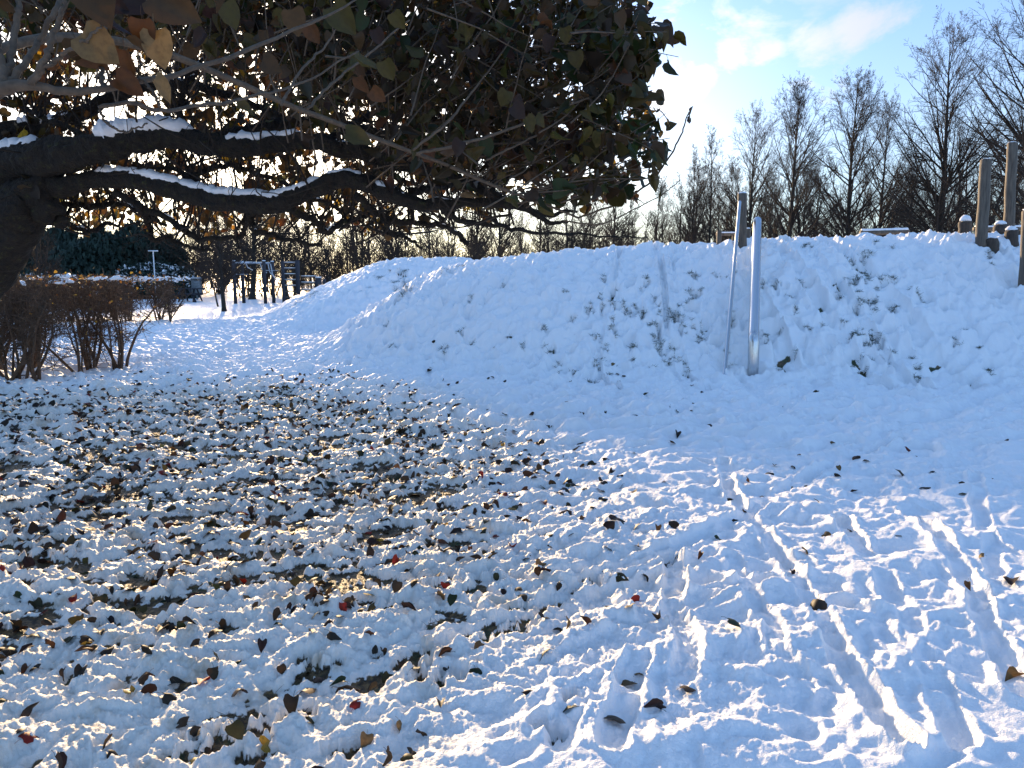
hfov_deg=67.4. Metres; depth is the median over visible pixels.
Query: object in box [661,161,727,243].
bare tree
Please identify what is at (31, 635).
fallen leaf
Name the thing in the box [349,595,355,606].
fallen leaf
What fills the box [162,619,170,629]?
fallen leaf
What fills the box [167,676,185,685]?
fallen leaf
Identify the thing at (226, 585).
fallen leaf
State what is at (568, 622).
fallen leaf
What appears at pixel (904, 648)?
ground
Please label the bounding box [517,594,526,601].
fallen leaf
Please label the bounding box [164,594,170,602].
fallen leaf
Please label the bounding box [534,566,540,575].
fallen leaf
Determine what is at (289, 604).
fallen leaf
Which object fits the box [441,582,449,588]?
fallen leaf
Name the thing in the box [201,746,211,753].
fallen leaf
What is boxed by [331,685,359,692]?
fallen leaf
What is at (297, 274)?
wall bars
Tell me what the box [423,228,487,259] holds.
bare shrub
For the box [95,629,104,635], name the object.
fallen leaf
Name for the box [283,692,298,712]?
fallen leaf
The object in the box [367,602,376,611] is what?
fallen leaf
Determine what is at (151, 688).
fallen leaf
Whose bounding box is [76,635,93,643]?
fallen leaf
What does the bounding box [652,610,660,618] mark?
fallen leaf
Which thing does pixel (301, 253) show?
bare tree
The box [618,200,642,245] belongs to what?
bare tree
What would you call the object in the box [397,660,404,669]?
fallen leaf
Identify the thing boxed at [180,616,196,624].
fallen leaf
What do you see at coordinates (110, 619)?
fallen leaf
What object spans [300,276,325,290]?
step bars
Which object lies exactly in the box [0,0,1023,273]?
sky
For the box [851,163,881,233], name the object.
bare tree
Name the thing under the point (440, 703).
fallen leaf
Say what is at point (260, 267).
bare shrub
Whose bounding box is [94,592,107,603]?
fallen leaf
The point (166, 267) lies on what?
snowy bush
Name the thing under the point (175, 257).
evergreen shrub
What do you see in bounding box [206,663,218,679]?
fallen leaf
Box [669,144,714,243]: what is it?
bare tree
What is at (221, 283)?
lawn tree
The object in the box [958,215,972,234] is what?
tree stump
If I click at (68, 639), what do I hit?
fallen leaf
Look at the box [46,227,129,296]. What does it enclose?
evergreen shrub
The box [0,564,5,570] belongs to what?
fallen leaf
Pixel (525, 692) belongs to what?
fallen leaf
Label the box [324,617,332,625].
fallen leaf
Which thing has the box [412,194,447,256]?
bare tree
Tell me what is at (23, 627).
fallen leaf
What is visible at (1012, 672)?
fallen leaf
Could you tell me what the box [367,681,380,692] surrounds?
fallen leaf
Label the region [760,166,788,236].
bare tree
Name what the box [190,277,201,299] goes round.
litter bin
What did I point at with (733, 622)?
fallen leaf
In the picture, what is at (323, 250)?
bare shrub
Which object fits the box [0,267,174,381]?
hedge
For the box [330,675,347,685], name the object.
fallen leaf
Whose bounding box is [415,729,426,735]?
fallen leaf
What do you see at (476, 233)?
bare tree
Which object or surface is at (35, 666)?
fallen leaf
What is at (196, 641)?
fallen leaf
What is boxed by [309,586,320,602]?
fallen leaf
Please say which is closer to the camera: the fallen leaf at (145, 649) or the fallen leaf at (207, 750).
the fallen leaf at (207, 750)
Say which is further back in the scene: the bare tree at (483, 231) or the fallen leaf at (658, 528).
the bare tree at (483, 231)
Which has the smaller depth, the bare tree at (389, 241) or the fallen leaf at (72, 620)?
the fallen leaf at (72, 620)
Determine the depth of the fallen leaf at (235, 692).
2.86 m
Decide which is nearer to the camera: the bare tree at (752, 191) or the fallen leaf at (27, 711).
the fallen leaf at (27, 711)
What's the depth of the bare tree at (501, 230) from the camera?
66.27 m
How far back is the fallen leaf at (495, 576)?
3.95 m
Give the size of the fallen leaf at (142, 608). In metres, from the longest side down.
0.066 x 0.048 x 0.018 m
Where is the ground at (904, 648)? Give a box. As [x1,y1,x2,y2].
[0,274,1023,767]
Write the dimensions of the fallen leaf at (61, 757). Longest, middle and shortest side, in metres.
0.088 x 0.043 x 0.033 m
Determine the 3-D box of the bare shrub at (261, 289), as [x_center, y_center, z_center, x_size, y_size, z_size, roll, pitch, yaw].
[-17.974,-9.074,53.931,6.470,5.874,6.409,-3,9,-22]
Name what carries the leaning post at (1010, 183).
on the hill at (959, 281)
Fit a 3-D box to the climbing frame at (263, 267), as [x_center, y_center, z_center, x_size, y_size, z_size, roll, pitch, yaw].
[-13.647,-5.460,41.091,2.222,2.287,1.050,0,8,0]
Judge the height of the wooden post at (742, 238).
1.114 m
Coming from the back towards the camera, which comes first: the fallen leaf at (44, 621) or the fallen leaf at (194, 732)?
the fallen leaf at (44, 621)
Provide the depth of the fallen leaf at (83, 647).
3.16 m
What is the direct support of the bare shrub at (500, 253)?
on the ground at (904, 648)
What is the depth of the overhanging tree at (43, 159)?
4.12 m
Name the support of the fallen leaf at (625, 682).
on the ground at (904, 648)
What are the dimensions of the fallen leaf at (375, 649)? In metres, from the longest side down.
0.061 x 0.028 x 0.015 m
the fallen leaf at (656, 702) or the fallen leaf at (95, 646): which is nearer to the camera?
the fallen leaf at (656, 702)
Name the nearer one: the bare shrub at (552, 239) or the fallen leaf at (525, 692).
the fallen leaf at (525, 692)
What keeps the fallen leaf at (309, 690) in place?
on the ground at (904, 648)
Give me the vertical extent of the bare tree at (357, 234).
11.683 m
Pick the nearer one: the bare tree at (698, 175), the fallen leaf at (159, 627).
the fallen leaf at (159, 627)
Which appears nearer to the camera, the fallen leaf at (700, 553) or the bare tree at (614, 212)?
the fallen leaf at (700, 553)
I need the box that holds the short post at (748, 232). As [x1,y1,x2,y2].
[747,227,750,237]
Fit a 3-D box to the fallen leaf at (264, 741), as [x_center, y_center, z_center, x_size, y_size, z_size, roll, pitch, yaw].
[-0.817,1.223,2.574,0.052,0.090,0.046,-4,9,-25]
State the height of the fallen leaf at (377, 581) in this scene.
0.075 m
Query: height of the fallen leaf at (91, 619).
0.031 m
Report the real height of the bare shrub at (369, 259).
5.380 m
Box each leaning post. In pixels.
[975,158,991,246]
[1003,141,1017,230]
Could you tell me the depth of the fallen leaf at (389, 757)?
2.43 m
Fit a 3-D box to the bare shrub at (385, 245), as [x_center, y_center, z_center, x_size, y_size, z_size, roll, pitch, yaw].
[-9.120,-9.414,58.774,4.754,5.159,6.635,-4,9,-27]
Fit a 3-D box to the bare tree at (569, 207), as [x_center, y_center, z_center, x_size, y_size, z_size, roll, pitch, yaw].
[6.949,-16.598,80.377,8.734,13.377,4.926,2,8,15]
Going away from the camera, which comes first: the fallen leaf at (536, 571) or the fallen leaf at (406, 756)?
the fallen leaf at (406, 756)
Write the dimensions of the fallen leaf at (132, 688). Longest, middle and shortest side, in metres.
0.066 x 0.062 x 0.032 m
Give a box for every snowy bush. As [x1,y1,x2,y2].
[3,272,96,307]
[109,260,198,299]
[169,271,199,297]
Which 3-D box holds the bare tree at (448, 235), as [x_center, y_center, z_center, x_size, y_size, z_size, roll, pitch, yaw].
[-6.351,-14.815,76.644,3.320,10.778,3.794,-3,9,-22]
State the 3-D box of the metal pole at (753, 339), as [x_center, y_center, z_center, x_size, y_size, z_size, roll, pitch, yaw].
[3.961,-1.524,12.518,0.163,2.603,3.755,2,9,17]
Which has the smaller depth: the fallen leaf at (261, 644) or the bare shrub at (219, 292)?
the fallen leaf at (261, 644)
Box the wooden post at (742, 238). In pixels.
[737,192,746,247]
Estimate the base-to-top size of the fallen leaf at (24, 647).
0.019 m
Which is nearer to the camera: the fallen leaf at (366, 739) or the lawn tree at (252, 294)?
the fallen leaf at (366, 739)
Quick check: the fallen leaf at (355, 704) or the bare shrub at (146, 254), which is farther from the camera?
the bare shrub at (146, 254)
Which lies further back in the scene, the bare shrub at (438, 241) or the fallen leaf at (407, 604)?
the bare shrub at (438, 241)
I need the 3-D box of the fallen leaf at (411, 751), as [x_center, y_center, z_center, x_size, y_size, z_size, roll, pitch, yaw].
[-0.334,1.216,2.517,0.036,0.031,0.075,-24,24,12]
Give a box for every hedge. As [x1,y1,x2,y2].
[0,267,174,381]
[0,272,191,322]
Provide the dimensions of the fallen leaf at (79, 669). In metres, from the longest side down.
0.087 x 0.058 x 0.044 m
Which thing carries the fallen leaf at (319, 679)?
on the ground at (904, 648)
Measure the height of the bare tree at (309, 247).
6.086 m
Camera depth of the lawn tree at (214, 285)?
36.36 m
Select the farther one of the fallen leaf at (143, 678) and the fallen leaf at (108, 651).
the fallen leaf at (108, 651)
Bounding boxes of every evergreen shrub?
[19,225,78,273]
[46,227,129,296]
[102,218,165,297]
[158,233,192,271]
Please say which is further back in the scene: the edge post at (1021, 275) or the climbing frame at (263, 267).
the climbing frame at (263, 267)
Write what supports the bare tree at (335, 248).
on the ground at (904, 648)
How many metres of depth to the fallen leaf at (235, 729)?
2.58 m
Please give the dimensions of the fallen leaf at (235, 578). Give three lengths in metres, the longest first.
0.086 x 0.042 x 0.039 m
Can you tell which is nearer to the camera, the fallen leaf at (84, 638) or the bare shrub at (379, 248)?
the fallen leaf at (84, 638)
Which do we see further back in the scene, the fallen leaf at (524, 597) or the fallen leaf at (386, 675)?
the fallen leaf at (524, 597)
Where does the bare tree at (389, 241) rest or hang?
on the ground at (904, 648)
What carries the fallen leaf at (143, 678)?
on the ground at (904, 648)
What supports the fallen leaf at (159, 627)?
on the ground at (904, 648)
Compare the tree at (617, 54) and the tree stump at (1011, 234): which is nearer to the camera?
the tree at (617, 54)
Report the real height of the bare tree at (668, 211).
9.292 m
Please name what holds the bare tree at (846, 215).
on the ground at (904, 648)
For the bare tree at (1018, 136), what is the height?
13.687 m
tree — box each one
[0,0,676,301]
[0,0,692,225]
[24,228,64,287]
[171,211,261,311]
[174,212,307,299]
[187,216,223,306]
[240,212,324,299]
[290,221,311,293]
[296,221,327,288]
[311,221,341,281]
[325,233,348,272]
[334,191,383,266]
[345,204,390,263]
[374,203,411,258]
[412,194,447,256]
[436,190,466,253]
[457,192,497,257]
[459,159,498,257]
[468,166,530,256]
[512,192,534,254]
[521,174,560,253]
[547,170,616,248]
[574,201,610,248]
[584,163,648,247]
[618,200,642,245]
[626,174,684,243]
[647,176,677,244]
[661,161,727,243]
[666,162,719,243]
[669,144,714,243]
[683,124,733,242]
[687,186,735,241]
[692,99,803,240]
[711,154,747,240]
[712,157,748,240]
[737,72,860,238]
[752,167,796,237]
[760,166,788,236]
[767,156,833,237]
[768,136,844,237]
[788,62,917,237]
[808,186,857,237]
[839,84,923,235]
[846,4,1023,232]
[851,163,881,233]
[854,187,877,235]
[867,144,962,229]
[884,175,931,230]
[911,102,1023,231]
[920,0,1023,234]
[943,178,973,232]
[950,130,1023,233]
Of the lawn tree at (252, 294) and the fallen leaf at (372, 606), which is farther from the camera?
the lawn tree at (252, 294)
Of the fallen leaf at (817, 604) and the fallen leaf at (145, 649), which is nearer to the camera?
the fallen leaf at (145, 649)
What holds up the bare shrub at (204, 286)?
on the ground at (904, 648)
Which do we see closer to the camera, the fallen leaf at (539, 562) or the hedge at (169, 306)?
the fallen leaf at (539, 562)
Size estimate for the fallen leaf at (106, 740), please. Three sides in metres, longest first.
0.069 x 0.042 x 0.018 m
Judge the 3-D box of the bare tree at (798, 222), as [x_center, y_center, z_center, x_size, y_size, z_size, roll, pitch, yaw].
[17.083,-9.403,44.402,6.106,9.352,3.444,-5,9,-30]
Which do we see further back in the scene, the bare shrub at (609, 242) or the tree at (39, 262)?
the bare shrub at (609, 242)
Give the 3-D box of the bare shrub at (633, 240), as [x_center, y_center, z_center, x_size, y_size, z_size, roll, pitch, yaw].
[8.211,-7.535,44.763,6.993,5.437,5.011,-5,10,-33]
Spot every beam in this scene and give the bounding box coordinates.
[859,228,909,234]
[972,225,1020,230]
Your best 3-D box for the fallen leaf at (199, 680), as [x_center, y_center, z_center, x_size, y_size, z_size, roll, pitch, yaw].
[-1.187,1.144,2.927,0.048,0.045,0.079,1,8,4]
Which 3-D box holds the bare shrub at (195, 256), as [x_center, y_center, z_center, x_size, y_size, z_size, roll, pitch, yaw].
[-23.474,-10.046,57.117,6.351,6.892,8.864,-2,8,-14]
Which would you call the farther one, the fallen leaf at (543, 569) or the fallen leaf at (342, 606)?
the fallen leaf at (543, 569)
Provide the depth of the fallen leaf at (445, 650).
3.15 m
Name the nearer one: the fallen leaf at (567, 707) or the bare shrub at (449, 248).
the fallen leaf at (567, 707)
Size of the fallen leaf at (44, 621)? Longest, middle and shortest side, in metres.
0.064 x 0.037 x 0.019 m
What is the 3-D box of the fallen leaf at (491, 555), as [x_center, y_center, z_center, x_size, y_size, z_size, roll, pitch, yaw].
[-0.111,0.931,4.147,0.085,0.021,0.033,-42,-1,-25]
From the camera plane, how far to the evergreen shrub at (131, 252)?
49.39 m
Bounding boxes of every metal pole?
[723,201,740,373]
[747,217,761,375]
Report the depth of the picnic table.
43.30 m
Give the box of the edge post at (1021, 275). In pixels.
[1018,209,1023,285]
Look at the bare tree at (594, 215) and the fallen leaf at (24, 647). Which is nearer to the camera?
the fallen leaf at (24, 647)
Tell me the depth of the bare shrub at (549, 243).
57.54 m
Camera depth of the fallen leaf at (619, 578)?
3.88 m
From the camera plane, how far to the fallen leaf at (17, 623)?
3.44 m
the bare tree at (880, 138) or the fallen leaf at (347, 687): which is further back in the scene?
the bare tree at (880, 138)
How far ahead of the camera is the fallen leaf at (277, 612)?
3.45 m
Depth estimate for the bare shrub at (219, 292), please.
57.36 m
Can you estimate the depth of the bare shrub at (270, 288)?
55.10 m
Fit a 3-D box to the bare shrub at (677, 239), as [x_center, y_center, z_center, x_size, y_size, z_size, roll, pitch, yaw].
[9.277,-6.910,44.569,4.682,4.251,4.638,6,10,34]
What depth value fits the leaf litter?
6.04 m
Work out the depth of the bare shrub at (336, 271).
54.60 m
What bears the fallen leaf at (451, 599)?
on the ground at (904, 648)
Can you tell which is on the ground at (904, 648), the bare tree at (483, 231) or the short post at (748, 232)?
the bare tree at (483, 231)
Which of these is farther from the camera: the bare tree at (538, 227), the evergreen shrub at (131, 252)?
the bare tree at (538, 227)
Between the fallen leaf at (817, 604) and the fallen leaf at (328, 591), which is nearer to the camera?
the fallen leaf at (817, 604)
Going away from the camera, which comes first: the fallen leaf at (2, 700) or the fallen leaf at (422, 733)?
the fallen leaf at (422, 733)
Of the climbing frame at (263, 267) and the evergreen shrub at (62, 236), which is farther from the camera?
the evergreen shrub at (62, 236)
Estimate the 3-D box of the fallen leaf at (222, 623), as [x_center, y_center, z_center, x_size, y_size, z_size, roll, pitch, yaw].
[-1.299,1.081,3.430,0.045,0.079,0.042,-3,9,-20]
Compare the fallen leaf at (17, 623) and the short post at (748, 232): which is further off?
the short post at (748, 232)
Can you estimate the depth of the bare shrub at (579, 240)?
51.53 m
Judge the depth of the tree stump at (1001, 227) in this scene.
13.65 m
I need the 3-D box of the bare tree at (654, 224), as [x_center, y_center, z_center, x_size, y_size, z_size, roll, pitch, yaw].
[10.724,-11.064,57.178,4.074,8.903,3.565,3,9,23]
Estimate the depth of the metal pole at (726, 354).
12.07 m
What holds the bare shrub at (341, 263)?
on the ground at (904, 648)
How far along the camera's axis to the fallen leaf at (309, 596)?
3.63 m
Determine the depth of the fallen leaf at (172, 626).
3.41 m
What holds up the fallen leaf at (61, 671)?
on the ground at (904, 648)
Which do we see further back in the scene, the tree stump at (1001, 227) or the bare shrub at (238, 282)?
the bare shrub at (238, 282)
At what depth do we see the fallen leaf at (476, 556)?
4.18 m
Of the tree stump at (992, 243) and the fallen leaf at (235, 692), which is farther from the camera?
the tree stump at (992, 243)
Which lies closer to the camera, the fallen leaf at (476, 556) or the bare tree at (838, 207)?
the fallen leaf at (476, 556)
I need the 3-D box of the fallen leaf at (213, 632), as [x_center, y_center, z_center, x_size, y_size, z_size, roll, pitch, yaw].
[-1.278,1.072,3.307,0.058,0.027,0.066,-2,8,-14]
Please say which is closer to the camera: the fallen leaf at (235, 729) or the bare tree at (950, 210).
the fallen leaf at (235, 729)
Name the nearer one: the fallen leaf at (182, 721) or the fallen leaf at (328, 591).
the fallen leaf at (182, 721)
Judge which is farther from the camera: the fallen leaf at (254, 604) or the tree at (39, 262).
the tree at (39, 262)
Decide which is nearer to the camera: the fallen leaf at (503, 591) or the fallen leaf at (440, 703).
the fallen leaf at (440, 703)
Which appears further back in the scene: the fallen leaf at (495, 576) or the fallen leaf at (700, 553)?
the fallen leaf at (700, 553)
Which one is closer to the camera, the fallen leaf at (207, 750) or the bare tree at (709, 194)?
the fallen leaf at (207, 750)
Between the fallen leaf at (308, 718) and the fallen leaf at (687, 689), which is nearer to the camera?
the fallen leaf at (308, 718)
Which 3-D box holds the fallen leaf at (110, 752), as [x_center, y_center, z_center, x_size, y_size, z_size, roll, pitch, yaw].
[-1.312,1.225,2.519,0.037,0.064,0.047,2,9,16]
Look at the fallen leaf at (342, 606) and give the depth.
3.53 m
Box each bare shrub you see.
[104,216,194,272]
[156,221,215,276]
[159,214,227,285]
[160,217,293,296]
[166,212,262,294]
[189,257,217,292]
[212,217,292,295]
[223,230,309,295]
[237,218,319,294]
[265,228,368,283]
[266,230,327,295]
[273,203,353,285]
[288,260,327,292]
[307,241,369,281]
[314,228,416,273]
[315,212,430,272]
[332,252,378,273]
[352,235,419,264]
[364,216,475,261]
[376,218,473,259]
[397,229,466,256]
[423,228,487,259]
[424,229,475,257]
[441,236,523,258]
[466,232,522,259]
[472,213,559,258]
[488,205,592,255]
[512,230,572,255]
[529,205,627,252]
[535,215,617,252]
[558,217,636,248]
[594,208,690,249]
[603,230,626,246]
[644,232,697,244]
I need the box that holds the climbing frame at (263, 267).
[232,260,277,303]
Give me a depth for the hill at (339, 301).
22.52 m
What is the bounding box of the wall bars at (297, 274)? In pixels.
[281,260,300,302]
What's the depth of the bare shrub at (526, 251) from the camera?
49.46 m
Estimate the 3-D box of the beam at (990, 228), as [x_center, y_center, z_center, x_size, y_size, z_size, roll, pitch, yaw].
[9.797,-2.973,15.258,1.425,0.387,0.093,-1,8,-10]
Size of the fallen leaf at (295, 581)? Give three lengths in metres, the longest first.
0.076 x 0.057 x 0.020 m
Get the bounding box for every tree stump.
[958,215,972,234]
[986,237,999,253]
[993,220,1007,234]
[1004,226,1018,246]
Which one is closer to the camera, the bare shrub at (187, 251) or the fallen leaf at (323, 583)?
the fallen leaf at (323, 583)
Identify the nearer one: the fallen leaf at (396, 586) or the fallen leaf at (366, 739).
the fallen leaf at (366, 739)
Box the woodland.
[75,207,1015,285]
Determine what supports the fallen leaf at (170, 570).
on the ground at (904, 648)
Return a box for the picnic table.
[173,288,206,301]
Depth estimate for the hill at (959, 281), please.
12.28 m
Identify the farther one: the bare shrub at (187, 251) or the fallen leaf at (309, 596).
the bare shrub at (187, 251)
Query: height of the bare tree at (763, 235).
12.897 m
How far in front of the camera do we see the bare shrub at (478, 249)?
53.02 m
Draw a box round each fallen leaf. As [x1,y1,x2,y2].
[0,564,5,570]
[0,647,16,656]
[0,697,7,702]
[9,619,22,630]
[10,626,27,633]
[11,620,21,631]
[14,732,38,743]
[19,642,38,652]
[20,701,39,716]
[21,663,30,673]
[26,634,40,638]
[29,664,40,671]
[40,617,52,624]
[44,639,54,647]
[51,750,66,767]
[59,666,65,680]
[63,636,73,642]
[68,593,76,602]
[68,613,83,624]
[74,645,98,651]
[74,664,87,677]
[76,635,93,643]
[87,617,96,622]
[89,643,97,651]
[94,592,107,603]
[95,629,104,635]
[100,646,113,655]
[102,730,111,749]
[104,586,113,593]
[105,615,113,623]
[106,749,117,758]
[123,685,134,694]
[134,594,143,604]
[136,613,148,618]
[137,604,146,612]
[137,644,151,653]
[138,668,154,684]
[141,680,156,693]
[156,692,176,704]
[157,624,169,631]
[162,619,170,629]
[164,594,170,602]
[167,567,176,576]
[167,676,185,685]
[169,623,177,631]
[175,621,185,628]
[176,716,194,727]
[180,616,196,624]
[186,592,197,598]
[190,638,199,646]
[190,726,200,738]
[197,676,209,683]
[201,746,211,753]
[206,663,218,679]
[208,582,219,589]
[208,628,222,637]
[215,618,225,629]
[222,580,230,589]
[225,718,244,739]
[229,574,238,586]
[231,688,247,696]
[252,601,261,608]
[254,758,265,767]
[257,637,266,652]
[259,735,270,752]
[273,607,284,620]
[276,663,285,673]
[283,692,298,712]
[286,602,296,613]
[290,576,300,586]
[299,688,315,693]
[302,591,313,600]
[305,716,313,724]
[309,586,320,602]
[313,675,323,682]
[315,580,329,588]
[319,600,328,604]
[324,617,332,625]
[324,629,341,639]
[325,585,332,595]
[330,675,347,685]
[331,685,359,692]
[339,599,346,611]
[344,597,354,601]
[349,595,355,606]
[349,699,360,710]
[360,729,373,747]
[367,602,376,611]
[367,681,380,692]
[372,578,380,586]
[372,645,377,657]
[382,671,392,682]
[382,745,392,766]
[384,559,391,564]
[392,554,400,564]
[392,580,402,592]
[395,716,401,732]
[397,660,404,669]
[398,602,415,610]
[400,753,413,761]
[407,747,415,755]
[410,577,418,587]
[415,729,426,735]
[435,590,444,599]
[436,698,444,707]
[439,647,454,656]
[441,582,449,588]
[447,594,456,605]
[468,665,481,674]
[470,554,481,558]
[474,640,484,648]
[487,552,497,560]
[493,570,498,580]
[500,586,506,594]
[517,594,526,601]
[522,690,532,694]
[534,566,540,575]
[535,558,546,566]
[538,567,553,572]
[556,580,561,590]
[563,705,578,711]
[565,616,570,628]
[580,616,591,624]
[604,715,624,723]
[611,572,628,581]
[621,680,637,685]
[630,595,639,601]
[643,698,665,709]
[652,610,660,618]
[655,524,661,530]
[678,685,695,692]
[698,550,703,559]
[721,616,740,627]
[810,595,826,610]
[821,531,830,536]
[964,578,970,590]
[1005,666,1023,680]
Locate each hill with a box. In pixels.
[257,256,477,330]
[296,229,1023,387]
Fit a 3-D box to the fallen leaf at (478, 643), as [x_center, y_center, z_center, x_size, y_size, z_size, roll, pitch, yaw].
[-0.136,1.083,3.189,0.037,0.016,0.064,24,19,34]
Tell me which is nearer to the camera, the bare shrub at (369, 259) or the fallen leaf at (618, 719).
the fallen leaf at (618, 719)
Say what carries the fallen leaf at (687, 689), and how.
on the ground at (904, 648)
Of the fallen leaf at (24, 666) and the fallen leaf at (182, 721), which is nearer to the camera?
the fallen leaf at (182, 721)
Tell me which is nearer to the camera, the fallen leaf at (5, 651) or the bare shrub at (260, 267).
the fallen leaf at (5, 651)
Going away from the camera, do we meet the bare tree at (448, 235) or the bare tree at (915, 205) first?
the bare tree at (915, 205)
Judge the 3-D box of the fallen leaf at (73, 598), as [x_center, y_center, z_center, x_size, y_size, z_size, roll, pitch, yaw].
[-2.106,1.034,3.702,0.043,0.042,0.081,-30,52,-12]
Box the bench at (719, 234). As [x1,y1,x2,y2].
[716,230,734,244]
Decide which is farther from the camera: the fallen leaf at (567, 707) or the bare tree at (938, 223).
the bare tree at (938, 223)
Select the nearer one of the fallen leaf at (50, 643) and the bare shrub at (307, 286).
the fallen leaf at (50, 643)
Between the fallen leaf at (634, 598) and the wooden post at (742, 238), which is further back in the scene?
the wooden post at (742, 238)
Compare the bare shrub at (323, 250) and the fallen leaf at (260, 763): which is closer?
the fallen leaf at (260, 763)
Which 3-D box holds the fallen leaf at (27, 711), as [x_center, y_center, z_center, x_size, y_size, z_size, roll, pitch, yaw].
[-1.740,1.187,2.770,0.043,0.085,0.041,2,-28,22]
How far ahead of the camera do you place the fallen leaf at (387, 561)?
4.14 m
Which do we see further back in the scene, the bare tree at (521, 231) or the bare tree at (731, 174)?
the bare tree at (521, 231)
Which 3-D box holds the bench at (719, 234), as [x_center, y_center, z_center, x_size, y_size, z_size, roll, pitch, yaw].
[4.253,-2.737,15.362,0.610,0.637,0.172,-7,11,-40]
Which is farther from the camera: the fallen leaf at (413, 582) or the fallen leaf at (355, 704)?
the fallen leaf at (413, 582)
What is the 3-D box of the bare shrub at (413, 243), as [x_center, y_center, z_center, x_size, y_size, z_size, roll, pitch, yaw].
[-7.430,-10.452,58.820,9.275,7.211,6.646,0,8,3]
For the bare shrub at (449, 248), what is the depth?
54.66 m
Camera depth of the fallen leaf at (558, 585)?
3.81 m
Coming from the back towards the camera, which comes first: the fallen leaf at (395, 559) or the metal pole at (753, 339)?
the metal pole at (753, 339)
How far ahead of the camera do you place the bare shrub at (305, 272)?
52.16 m
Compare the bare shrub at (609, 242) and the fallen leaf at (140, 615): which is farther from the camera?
the bare shrub at (609, 242)
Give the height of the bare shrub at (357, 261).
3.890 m
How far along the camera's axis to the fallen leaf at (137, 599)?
3.73 m
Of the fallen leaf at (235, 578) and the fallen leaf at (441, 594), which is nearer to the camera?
the fallen leaf at (441, 594)
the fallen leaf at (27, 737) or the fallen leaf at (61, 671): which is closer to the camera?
the fallen leaf at (27, 737)
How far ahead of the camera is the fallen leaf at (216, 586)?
3.73 m
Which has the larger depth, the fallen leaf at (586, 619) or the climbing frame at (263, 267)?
the climbing frame at (263, 267)
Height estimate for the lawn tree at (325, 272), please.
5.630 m
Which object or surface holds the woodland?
on the ground at (904, 648)
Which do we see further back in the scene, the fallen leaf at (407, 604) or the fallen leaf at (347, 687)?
the fallen leaf at (407, 604)
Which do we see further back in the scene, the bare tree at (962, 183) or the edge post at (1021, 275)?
the bare tree at (962, 183)
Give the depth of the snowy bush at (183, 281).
49.91 m
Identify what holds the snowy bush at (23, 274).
on the ground at (904, 648)
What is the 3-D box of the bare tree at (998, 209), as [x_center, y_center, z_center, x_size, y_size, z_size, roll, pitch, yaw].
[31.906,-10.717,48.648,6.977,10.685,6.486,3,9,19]
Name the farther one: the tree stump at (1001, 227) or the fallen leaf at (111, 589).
the tree stump at (1001, 227)
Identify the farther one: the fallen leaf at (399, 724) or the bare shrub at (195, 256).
the bare shrub at (195, 256)
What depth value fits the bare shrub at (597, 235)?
52.80 m
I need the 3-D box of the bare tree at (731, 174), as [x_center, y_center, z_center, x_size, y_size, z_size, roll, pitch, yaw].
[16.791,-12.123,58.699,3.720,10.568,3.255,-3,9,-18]
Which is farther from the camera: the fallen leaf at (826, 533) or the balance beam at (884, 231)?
the balance beam at (884, 231)
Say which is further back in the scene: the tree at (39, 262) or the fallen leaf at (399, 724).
the tree at (39, 262)
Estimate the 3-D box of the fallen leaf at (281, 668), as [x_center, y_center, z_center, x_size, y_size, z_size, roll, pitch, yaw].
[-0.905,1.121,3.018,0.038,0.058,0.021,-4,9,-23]
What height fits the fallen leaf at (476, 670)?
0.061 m
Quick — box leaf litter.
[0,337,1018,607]
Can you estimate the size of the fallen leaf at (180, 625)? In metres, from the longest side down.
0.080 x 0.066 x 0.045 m
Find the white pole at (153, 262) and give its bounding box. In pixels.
[148,250,157,292]
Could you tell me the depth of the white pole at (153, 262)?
39.48 m
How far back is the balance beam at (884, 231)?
15.41 m
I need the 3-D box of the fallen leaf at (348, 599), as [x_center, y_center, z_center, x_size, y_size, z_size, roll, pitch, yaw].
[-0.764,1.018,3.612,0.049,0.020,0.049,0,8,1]
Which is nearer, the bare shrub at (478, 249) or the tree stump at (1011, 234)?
the tree stump at (1011, 234)
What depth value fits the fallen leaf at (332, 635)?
3.25 m
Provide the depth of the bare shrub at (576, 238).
56.32 m
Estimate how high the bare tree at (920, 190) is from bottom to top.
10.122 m
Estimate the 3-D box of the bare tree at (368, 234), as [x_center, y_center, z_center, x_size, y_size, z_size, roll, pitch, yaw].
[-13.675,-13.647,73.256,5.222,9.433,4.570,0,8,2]
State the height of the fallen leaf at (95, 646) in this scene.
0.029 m
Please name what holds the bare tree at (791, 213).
on the ground at (904, 648)
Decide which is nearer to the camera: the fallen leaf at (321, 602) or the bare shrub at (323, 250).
the fallen leaf at (321, 602)
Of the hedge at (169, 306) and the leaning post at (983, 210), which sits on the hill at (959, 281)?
the leaning post at (983, 210)
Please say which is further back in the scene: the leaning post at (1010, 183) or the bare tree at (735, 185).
the bare tree at (735, 185)
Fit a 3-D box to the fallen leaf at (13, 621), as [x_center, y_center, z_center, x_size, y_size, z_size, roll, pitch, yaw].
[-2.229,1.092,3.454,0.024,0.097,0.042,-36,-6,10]
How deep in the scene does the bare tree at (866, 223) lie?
70.65 m
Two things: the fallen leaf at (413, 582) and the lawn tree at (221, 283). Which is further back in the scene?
the lawn tree at (221, 283)
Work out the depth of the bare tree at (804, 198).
58.03 m
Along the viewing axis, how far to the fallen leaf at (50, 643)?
3.23 m
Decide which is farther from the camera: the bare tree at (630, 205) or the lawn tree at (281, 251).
the bare tree at (630, 205)

